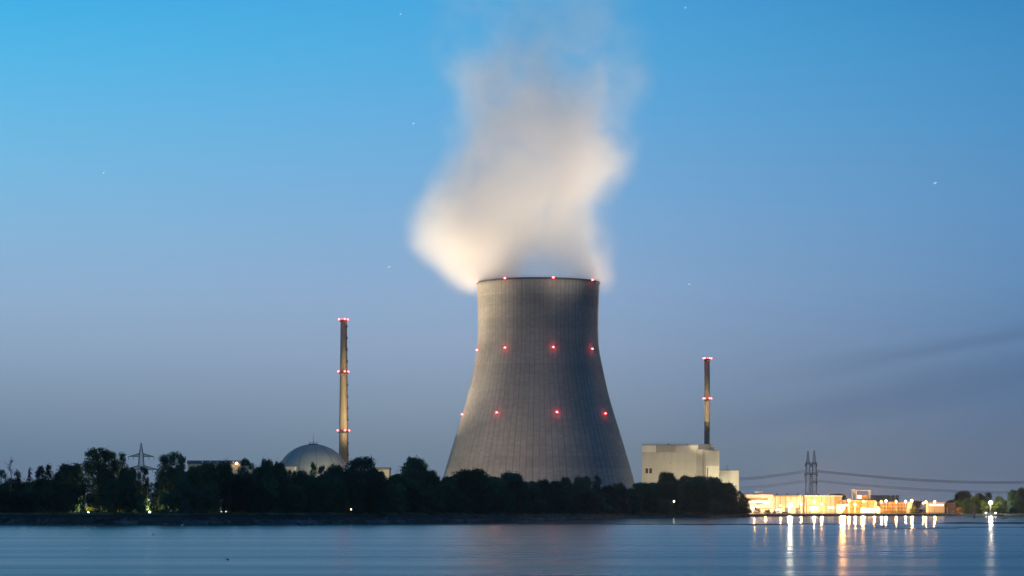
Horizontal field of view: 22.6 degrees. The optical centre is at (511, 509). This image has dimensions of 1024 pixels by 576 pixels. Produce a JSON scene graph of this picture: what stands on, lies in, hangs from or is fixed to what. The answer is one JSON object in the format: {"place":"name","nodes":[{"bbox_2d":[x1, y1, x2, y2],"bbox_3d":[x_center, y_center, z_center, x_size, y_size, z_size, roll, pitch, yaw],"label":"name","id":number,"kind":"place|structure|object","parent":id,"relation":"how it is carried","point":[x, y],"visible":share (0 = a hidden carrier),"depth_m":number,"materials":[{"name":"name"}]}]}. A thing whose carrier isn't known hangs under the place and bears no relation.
{"place":"outdoors","nodes":[
{"label":"outdoors","id":0,"kind":"place"},
{"bbox_2d":[0,525,209,525],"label":"mudflat","id":1,"kind":"structure","parent":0,"point":[93,525],"depth_m":789.83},
{"bbox_2d":[187,460,246,511],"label":"turbine hall","id":2,"kind":"structure","parent":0,"point":[235,464],"depth_m":1799.75,"materials":[{"name":"metal"}]},
{"bbox_2d":[281,441,346,477],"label":"reactor dome","id":3,"kind":"structure","parent":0,"point":[302,457],"depth_m":1832.75,"materials":[{"name":"metal"}]},
{"bbox_2d":[0,511,748,514],"bbox_3d":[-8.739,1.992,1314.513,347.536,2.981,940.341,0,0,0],"label":"grass","id":4,"kind":"structure","parent":0,"point":[209,513],"depth_m":887.87,"materials":[{"name":"green plant"}]},
{"bbox_2d":[375,467,390,477],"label":"service building","id":5,"kind":"structure","parent":0,"point":[386,471],"depth_m":1780.00,"materials":[{"name":"grey concrete"}]},
{"bbox_2d":[115,516,735,524],"bbox_3d":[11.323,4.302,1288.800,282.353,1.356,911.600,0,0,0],"label":"stone berm","id":6,"kind":"structure","parent":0,"point":[281,521],"depth_m":887.33,"materials":[{"name":"grey stone"}]},
{"bbox_2d":[0,516,1023,575],"bbox_3d":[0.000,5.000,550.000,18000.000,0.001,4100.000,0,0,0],"label":"water","id":7,"kind":"structure","parent":0,"point":[850,546],"depth_m":328.03,"materials":[{"name":"blue liquid"}]},
{"bbox_2d":[0,514,1023,524],"bbox_3d":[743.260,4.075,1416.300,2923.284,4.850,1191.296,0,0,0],"label":"riprap bank","id":8,"kind":"structure","parent":0,"point":[144,520],"depth_m":891.61,"materials":[{"name":"black stone"}]},
{"bbox_2d":[0,514,954,524],"bbox_3d":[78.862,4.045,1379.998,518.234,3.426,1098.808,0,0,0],"label":"rocks","id":9,"kind":"object","parent":8,"relation":"on","point":[106,519],"visible":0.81,"depth_m":870.77,"materials":[{"name":"grey stone"}]},
{"bbox_2d":[0,0,1023,508],"label":"sky","id":10,"kind":"structure","parent":0,"point":[195,195],"materials":[{"name":"blue"}]},
{"bbox_2d":[285,524,793,525],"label":"mudflat","id":11,"kind":"structure","parent":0,"point":[575,524],"depth_m":840.46,"materials":[{"name":"soil"}]},
{"bbox_2d":[443,275,641,512],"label":"cooling tower","id":12,"kind":"structure","parent":0,"point":[538,405],"depth_m":1758.36,"materials":[{"name":"concrete"}]},
{"bbox_2d":[85,511,1021,513],"bbox_3d":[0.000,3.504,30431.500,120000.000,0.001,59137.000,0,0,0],"label":"ground","id":13,"kind":"structure","parent":0,"point":[962,513],"depth_m":2211.96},
{"bbox_2d":[0,469,8,512],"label":"tree","id":14,"kind":"object","parent":13,"relation":"on","point":[2,472],"visible":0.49,"depth_m":865.29,"materials":[{"name":"green plant"}]},
{"bbox_2d":[11,469,23,512],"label":"tree","id":15,"kind":"object","parent":13,"relation":"on","point":[16,473],"visible":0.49,"depth_m":865.61,"materials":[{"name":"green plant"}]},
{"bbox_2d":[34,463,53,505],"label":"tree","id":16,"kind":"object","parent":13,"relation":"on","point":[41,472],"visible":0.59,"depth_m":865.29,"materials":[{"name":"green plant"}]},
{"bbox_2d":[56,461,86,512],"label":"tree","id":17,"kind":"object","parent":13,"relation":"on","point":[70,473],"visible":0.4,"depth_m":864.08,"materials":[{"name":"green plant"}]},
{"bbox_2d":[109,452,128,511],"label":"tree","id":18,"kind":"object","parent":13,"relation":"on","point":[121,459],"visible":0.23,"depth_m":865.46,"materials":[{"name":"green plant"}]},
{"bbox_2d":[128,443,158,497],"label":"electricity pylon","id":19,"kind":"object","parent":13,"relation":"on","point":[143,456],"visible":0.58,"depth_m":1949.10,"materials":[{"name":"metal"}]},
{"bbox_2d":[137,466,150,509],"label":"tree","id":20,"kind":"object","parent":13,"relation":"on","point":[145,486],"visible":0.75,"depth_m":865.45,"materials":[{"name":"green plant"}]},
{"bbox_2d":[154,451,187,510],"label":"tree","id":21,"kind":"object","parent":13,"relation":"on","point":[171,475],"visible":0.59,"depth_m":864.07,"materials":[{"name":"green plant"}]},
{"bbox_2d":[180,464,201,511],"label":"tree","id":22,"kind":"object","parent":13,"relation":"on","point":[191,475],"visible":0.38,"depth_m":868.11,"materials":[{"name":"green plant"}]},
{"bbox_2d":[254,458,273,512],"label":"tree","id":23,"kind":"object","parent":13,"relation":"on","point":[265,467],"visible":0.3,"depth_m":896.92,"materials":[{"name":"green plant"}]},
{"bbox_2d":[287,469,296,511],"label":"tree","id":24,"kind":"object","parent":13,"relation":"on","point":[291,478],"visible":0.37,"depth_m":904.37,"materials":[{"name":"green plant"}]},
{"bbox_2d":[309,462,318,512],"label":"tree","id":25,"kind":"object","parent":13,"relation":"on","point":[313,471],"visible":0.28,"depth_m":912.91,"materials":[{"name":"green plant"}]},
{"bbox_2d":[323,461,347,512],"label":"tree","id":26,"kind":"object","parent":13,"relation":"on","point":[336,471],"visible":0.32,"depth_m":921.99,"materials":[{"name":"green plant"}]},
{"bbox_2d":[337,318,349,462],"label":"chimney","id":27,"kind":"object","parent":13,"relation":"on","point":[343,430],"visible":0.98,"depth_m":1897.83,"materials":[{"name":"concrete"}]},
{"bbox_2d":[367,467,388,512],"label":"tree","id":28,"kind":"object","parent":13,"relation":"on","point":[383,484],"visible":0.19,"depth_m":939.74,"materials":[{"name":"green plant"}]},
{"bbox_2d":[400,456,430,509],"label":"tree","id":29,"kind":"object","parent":13,"relation":"on","point":[415,467],"visible":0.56,"depth_m":973.56,"materials":[{"name":"green plant"}]},
{"bbox_2d":[440,476,459,512],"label":"tree","id":30,"kind":"object","parent":13,"relation":"on","point":[449,480],"visible":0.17,"depth_m":1010.15,"materials":[{"name":"green plant"}]},
{"bbox_2d":[601,483,616,513],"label":"tree","id":31,"kind":"object","parent":13,"relation":"on","point":[607,489],"visible":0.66,"depth_m":1445.32,"materials":[{"name":"green plant"}]},
{"bbox_2d":[706,476,725,512],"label":"tree","id":32,"kind":"object","parent":13,"relation":"on","point":[716,483],"visible":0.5,"depth_m":1717.21,"materials":[{"name":"green plant"}]},
{"bbox_2d":[739,492,772,512],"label":"long hall","id":33,"kind":"structure","parent":13,"relation":"on","point":[759,499],"depth_m":2010.00,"materials":[{"name":"beige"}]},
{"bbox_2d":[773,493,803,512],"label":"white hall","id":34,"kind":"structure","parent":13,"relation":"on","point":[784,500],"depth_m":2013.00,"materials":[{"name":"beige"}]},
{"bbox_2d":[804,451,811,494],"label":"portal pylon","id":35,"kind":"object","parent":13,"relation":"on","point":[809,472],"visible":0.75,"depth_m":2348.61,"materials":[{"name":"metal"}]},
{"bbox_2d":[745,470,805,479],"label":"power cable","id":36,"kind":"object","parent":35,"relation":"hanging from","point":[760,477],"visible":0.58,"depth_m":2209.71,"materials":[{"name":"grey metal"}]},
{"bbox_2d":[811,450,817,494],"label":"portal pylon","id":37,"kind":"object","parent":13,"relation":"on","point":[816,474],"visible":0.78,"depth_m":2348.14,"materials":[{"name":"metal"}]},
{"bbox_2d":[822,480,1005,493],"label":"power cable","id":38,"kind":"object","parent":37,"relation":"hanging from","point":[960,491],"visible":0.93,"depth_m":2316.82,"materials":[{"name":"grey metal"}]},
{"bbox_2d":[817,470,1020,483],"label":"power cable","id":39,"kind":"object","parent":37,"relation":"hanging from","point":[950,481],"visible":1,"depth_m":2311.07,"materials":[{"name":"grey metal"}]},
{"bbox_2d":[842,500,876,512],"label":"machine house","id":40,"kind":"structure","parent":13,"relation":"on","point":[869,506],"depth_m":2006.00,"materials":[{"name":"beige"}]},
{"bbox_2d":[850,489,869,499],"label":"gantry crane","id":41,"kind":"object","parent":40,"relation":"on","point":[862,497],"visible":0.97,"depth_m":2019.50,"materials":[{"name":"beige"}]},
{"bbox_2d":[912,500,922,512],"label":"tree","id":42,"kind":"object","parent":13,"relation":"on","point":[917,503],"visible":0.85,"depth_m":2028.09,"materials":[{"name":"green plant"}]},
{"bbox_2d":[953,500,966,513],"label":"tree","id":43,"kind":"object","parent":13,"relation":"on","point":[959,505],"visible":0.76,"depth_m":1998.33,"materials":[{"name":"green plant"}]},
{"bbox_2d":[954,491,971,511],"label":"tree","id":44,"kind":"object","parent":13,"relation":"on","point":[958,496],"visible":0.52,"depth_m":2496.42,"materials":[{"name":"green plant"}]},
{"bbox_2d":[964,498,976,513],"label":"tree","id":45,"kind":"object","parent":13,"relation":"on","point":[966,502],"visible":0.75,"depth_m":2008.22,"materials":[{"name":"green plant"}]},
{"bbox_2d":[979,499,991,513],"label":"bush","id":46,"kind":"object","parent":13,"relation":"on","point":[983,504],"visible":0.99,"depth_m":1997.71,"materials":[{"name":"green plant"}]},
{"bbox_2d":[979,492,992,511],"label":"tree","id":47,"kind":"object","parent":13,"relation":"on","point":[988,494],"visible":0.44,"depth_m":2058.80,"materials":[{"name":"green plant"}]},
{"bbox_2d":[989,500,1001,513],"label":"bush","id":48,"kind":"object","parent":13,"relation":"on","point":[996,502],"visible":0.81,"depth_m":1997.99,"materials":[{"name":"green plant"}]},
{"bbox_2d":[1006,490,1017,512],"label":"tree","id":49,"kind":"object","parent":13,"relation":"on","point":[1011,498],"visible":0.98,"depth_m":1988.22,"materials":[{"name":"green plant"}]},
{"bbox_2d":[1014,487,1023,513],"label":"tree","id":50,"kind":"object","parent":13,"relation":"on","point":[1019,504],"visible":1,"depth_m":1982.77,"materials":[{"name":"green plant"}]},
{"bbox_2d":[642,443,719,483],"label":"reactor block","id":51,"kind":"structure","parent":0,"point":[690,460],"depth_m":1849.94,"materials":[{"name":"concrete"}]},
{"bbox_2d":[703,357,711,443],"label":"roof chimney","id":52,"kind":"object","parent":51,"relation":"on","point":[707,399],"visible":0.99,"depth_m":1863.41,"materials":[{"name":"concrete"}]},
{"bbox_2d":[719,466,738,496],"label":"annex building","id":53,"kind":"structure","parent":0,"point":[726,476],"depth_m":1860.00,"materials":[{"name":"beige concrete"}]},
{"bbox_2d":[804,494,842,512],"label":"cream hall","id":54,"kind":"structure","parent":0,"point":[831,502],"depth_m":2011.00,"materials":[{"name":"beige"}]},
{"bbox_2d":[870,495,898,501],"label":"building","id":55,"kind":"structure","parent":0,"point":[883,498],"depth_m":2080.00,"materials":[{"name":"metal"}]},
{"bbox_2d":[877,502,912,512],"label":"building","id":56,"kind":"structure","parent":0,"point":[892,507],"depth_m":2010.00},
{"bbox_2d":[872,528,958,528],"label":"mudflat","id":57,"kind":"structure","parent":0,"point":[915,528],"depth_m":662.45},
{"bbox_2d":[926,503,944,512],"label":"control house","id":58,"kind":"structure","parent":0,"point":[940,507],"depth_m":1985.00,"materials":[{"name":"beige"}]},
{"bbox_2d":[945,503,955,512],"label":"red shed","id":59,"kind":"structure","parent":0,"point":[950,507],"depth_m":1993.00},
{"bbox_2d":[941,522,1023,522],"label":"mudflat","id":60,"kind":"structure","parent":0,"point":[982,522],"depth_m":965.42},
{"bbox_3d":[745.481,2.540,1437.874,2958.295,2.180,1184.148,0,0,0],"label":"grass embankment","id":61,"kind":"structure","parent":0,"visible":0},
{"bbox_2d":[4,459,15,512],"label":"tree","id":62,"kind":"object","parent":61,"relation":"on","point":[10,488],"visible":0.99,"depth_m":853.60,"materials":[{"name":"green plant"}]},
{"bbox_2d":[24,467,34,492],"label":"tree","id":63,"kind":"object","parent":61,"relation":"on","point":[30,485],"visible":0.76,"depth_m":853.70,"materials":[{"name":"green plant"}]},
{"bbox_2d":[48,470,66,512],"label":"tree","id":64,"kind":"object","parent":61,"relation":"on","point":[56,479],"visible":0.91,"depth_m":852.66,"materials":[{"name":"green plant"}]},
{"bbox_2d":[55,482,79,512],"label":"bushy tree","id":65,"kind":"object","parent":61,"relation":"on","point":[69,494],"visible":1,"depth_m":847.08,"materials":[{"name":"green plant"}]},
{"bbox_2d":[79,482,84,511],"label":"bushy tree","id":66,"kind":"object","parent":61,"relation":"on","point":[81,489],"visible":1,"depth_m":848.81,"materials":[{"name":"green plant"}]},
{"bbox_2d":[77,447,124,512],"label":"tree","id":67,"kind":"object","parent":61,"relation":"on","point":[98,466],"visible":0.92,"depth_m":851.01,"materials":[{"name":"green plant"}]},
{"bbox_2d":[96,478,126,512],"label":"bushy tree","id":68,"kind":"object","parent":61,"relation":"on","point":[116,486],"visible":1,"depth_m":846.88,"materials":[{"name":"green plant"}]},
{"bbox_2d":[110,488,138,512],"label":"bushy tree","id":69,"kind":"object","parent":61,"relation":"on","point":[126,496],"visible":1,"depth_m":847.19,"materials":[{"name":"green plant"}]},
{"bbox_2d":[117,467,138,511],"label":"tree","id":70,"kind":"object","parent":61,"relation":"on","point":[127,477],"visible":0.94,"depth_m":852.82,"materials":[{"name":"green plant"}]},
{"bbox_2d":[135,493,147,512],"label":"bushy tree","id":71,"kind":"object","parent":61,"relation":"on","point":[141,499],"visible":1,"depth_m":848.48,"materials":[{"name":"green plant"}]},
{"bbox_2d":[146,482,158,511],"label":"tree","id":72,"kind":"object","parent":61,"relation":"on","point":[152,498],"visible":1,"depth_m":853.77,"materials":[{"name":"green plant"}]},
{"bbox_2d":[157,490,183,513],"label":"bushy tree","id":73,"kind":"object","parent":61,"relation":"on","point":[170,501],"visible":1,"depth_m":847.28,"materials":[{"name":"green plant"}]},
{"bbox_2d":[176,454,187,508],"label":"tree","id":74,"kind":"object","parent":61,"relation":"on","point":[181,472],"visible":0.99,"depth_m":854.52,"materials":[{"name":"green plant"}]},
{"bbox_2d":[195,460,222,512],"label":"tree","id":75,"kind":"object","parent":61,"relation":"on","point":[209,472],"visible":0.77,"depth_m":861.19,"materials":[{"name":"green plant"}]},
{"bbox_2d":[215,460,234,512],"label":"tree","id":76,"kind":"object","parent":61,"relation":"on","point":[225,469],"visible":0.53,"depth_m":878.93,"materials":[{"name":"green plant"}]},
{"bbox_2d":[236,457,255,511],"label":"tree","id":77,"kind":"object","parent":61,"relation":"on","point":[246,461],"visible":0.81,"depth_m":876.80,"materials":[{"name":"green plant"}]},
{"bbox_2d":[269,458,289,486],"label":"tree","id":78,"kind":"object","parent":61,"relation":"on","point":[279,471],"visible":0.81,"depth_m":888.68,"materials":[{"name":"green plant"}]},
{"bbox_2d":[294,468,312,512],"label":"tree","id":79,"kind":"object","parent":61,"relation":"on","point":[301,476],"visible":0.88,"depth_m":895.34,"materials":[{"name":"green plant"}]},
{"bbox_2d":[317,466,326,481],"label":"tree","id":80,"kind":"object","parent":61,"relation":"on","point":[320,470],"visible":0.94,"depth_m":904.62,"materials":[{"name":"green plant"}]},
{"bbox_2d":[343,484,365,514],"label":"bushy tree","id":81,"kind":"object","parent":61,"relation":"on","point":[354,494],"visible":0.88,"depth_m":913.41,"materials":[{"name":"green plant"}]},
{"bbox_2d":[342,455,382,510],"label":"tree","id":82,"kind":"object","parent":61,"relation":"on","point":[362,463],"visible":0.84,"depth_m":921.47,"materials":[{"name":"green plant"}]},
{"bbox_2d":[382,481,409,513],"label":"bushy tree","id":83,"kind":"object","parent":61,"relation":"on","point":[398,493],"visible":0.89,"depth_m":934.61,"materials":[{"name":"green plant"}]},
{"bbox_2d":[386,472,408,511],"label":"tree","id":84,"kind":"object","parent":61,"relation":"on","point":[396,478],"visible":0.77,"depth_m":941.26,"materials":[{"name":"green plant"}]},
{"bbox_2d":[404,479,424,512],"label":"bushy tree","id":85,"kind":"object","parent":61,"relation":"on","point":[414,490],"visible":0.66,"depth_m":950.72,"materials":[{"name":"green plant"}]},
{"bbox_2d":[426,470,441,509],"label":"tree","id":86,"kind":"object","parent":61,"relation":"on","point":[433,477],"visible":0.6,"depth_m":983.67,"materials":[{"name":"green plant"}]},
{"bbox_2d":[452,466,501,511],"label":"tree","id":87,"kind":"object","parent":61,"relation":"on","point":[474,482],"visible":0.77,"depth_m":1033.02,"materials":[{"name":"green plant"}]},
{"bbox_2d":[487,473,508,512],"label":"tree","id":88,"kind":"object","parent":61,"relation":"on","point":[500,483],"visible":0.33,"depth_m":1089.08,"materials":[{"name":"green plant"}]},
{"bbox_2d":[499,469,529,511],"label":"tree","id":89,"kind":"object","parent":61,"relation":"on","point":[512,480],"visible":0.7,"depth_m":1102.84,"materials":[{"name":"green plant"}]},
{"bbox_2d":[522,480,542,499],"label":"tree","id":90,"kind":"object","parent":61,"relation":"on","point":[535,489],"visible":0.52,"depth_m":1165.90,"materials":[{"name":"green plant"}]},
{"bbox_2d":[535,477,553,512],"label":"tree","id":91,"kind":"object","parent":61,"relation":"on","point":[545,484],"visible":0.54,"depth_m":1200.88,"materials":[{"name":"green plant"}]},
{"bbox_2d":[550,480,563,513],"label":"tree","id":92,"kind":"object","parent":61,"relation":"on","point":[556,486],"visible":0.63,"depth_m":1255.84,"materials":[{"name":"green plant"}]},
{"bbox_2d":[560,477,574,512],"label":"tree","id":93,"kind":"object","parent":61,"relation":"on","point":[566,484],"visible":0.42,"depth_m":1283.23,"materials":[{"name":"green plant"}]},
{"bbox_2d":[571,474,593,512],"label":"tree","id":94,"kind":"object","parent":61,"relation":"on","point":[582,485],"visible":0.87,"depth_m":1337.26,"materials":[{"name":"green plant"}]},
{"bbox_2d":[578,490,598,513],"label":"bushy tree","id":95,"kind":"object","parent":61,"relation":"on","point":[592,501],"visible":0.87,"depth_m":1335.03,"materials":[{"name":"green plant"}]},
{"bbox_2d":[592,475,604,512],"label":"tree","id":96,"kind":"object","parent":61,"relation":"on","point":[596,486],"visible":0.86,"depth_m":1387.52,"materials":[{"name":"green plant"}]},
{"bbox_2d":[612,481,629,512],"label":"tree","id":97,"kind":"object","parent":61,"relation":"on","point":[620,489],"visible":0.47,"depth_m":1480.26,"materials":[{"name":"green plant"}]},
{"bbox_2d":[615,501,631,513],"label":"bushy tree","id":98,"kind":"object","parent":61,"relation":"on","point":[624,507],"visible":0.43,"depth_m":1464.32,"materials":[{"name":"green plant"}]},
{"bbox_2d":[630,482,647,508],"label":"tree","id":99,"kind":"object","parent":61,"relation":"on","point":[635,485],"visible":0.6,"depth_m":1554.11,"materials":[{"name":"green plant"}]},
{"bbox_2d":[640,481,659,512],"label":"tree","id":100,"kind":"object","parent":61,"relation":"on","point":[652,487],"visible":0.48,"depth_m":1584.01,"materials":[{"name":"green plant"}]},
{"bbox_2d":[655,497,673,512],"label":"bushy tree","id":101,"kind":"object","parent":61,"relation":"on","point":[664,504],"visible":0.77,"depth_m":1588.70,"materials":[{"name":"green plant"}]},
{"bbox_2d":[656,471,680,513],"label":"tree","id":102,"kind":"object","parent":61,"relation":"on","point":[668,480],"visible":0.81,"depth_m":1613.73,"materials":[{"name":"green plant"}]},
{"bbox_2d":[663,497,685,513],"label":"bushy tree","id":103,"kind":"object","parent":61,"relation":"on","point":[678,505],"visible":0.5,"depth_m":1621.51,"materials":[{"name":"green plant"}]},
{"bbox_2d":[676,474,700,511],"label":"tree","id":104,"kind":"object","parent":61,"relation":"on","point":[690,485],"visible":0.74,"depth_m":1669.79,"materials":[{"name":"green plant"}]},
{"bbox_2d":[691,475,713,512],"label":"tree","id":105,"kind":"object","parent":61,"relation":"on","point":[703,480],"visible":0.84,"depth_m":1680.19,"materials":[{"name":"green plant"}]},
{"bbox_2d":[719,481,739,512],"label":"tree","id":106,"kind":"object","parent":61,"relation":"on","point":[729,492],"visible":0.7,"depth_m":1736.01,"materials":[{"name":"green plant"}]},
{"bbox_2d":[729,508,751,513],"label":"bushy tree","id":107,"kind":"object","parent":61,"relation":"on","point":[743,511],"visible":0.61,"depth_m":1758.85,"materials":[{"name":"green plant"}]},
{"bbox_2d":[735,490,747,508],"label":"tree","id":108,"kind":"object","parent":61,"relation":"on","point":[742,500],"visible":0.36,"depth_m":1770.47,"materials":[{"name":"green plant"}]},
{"bbox_2d":[749,513,955,513],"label":"quay wall","id":109,"kind":"structure","parent":61,"relation":"on","point":[852,513],"depth_m":1912.46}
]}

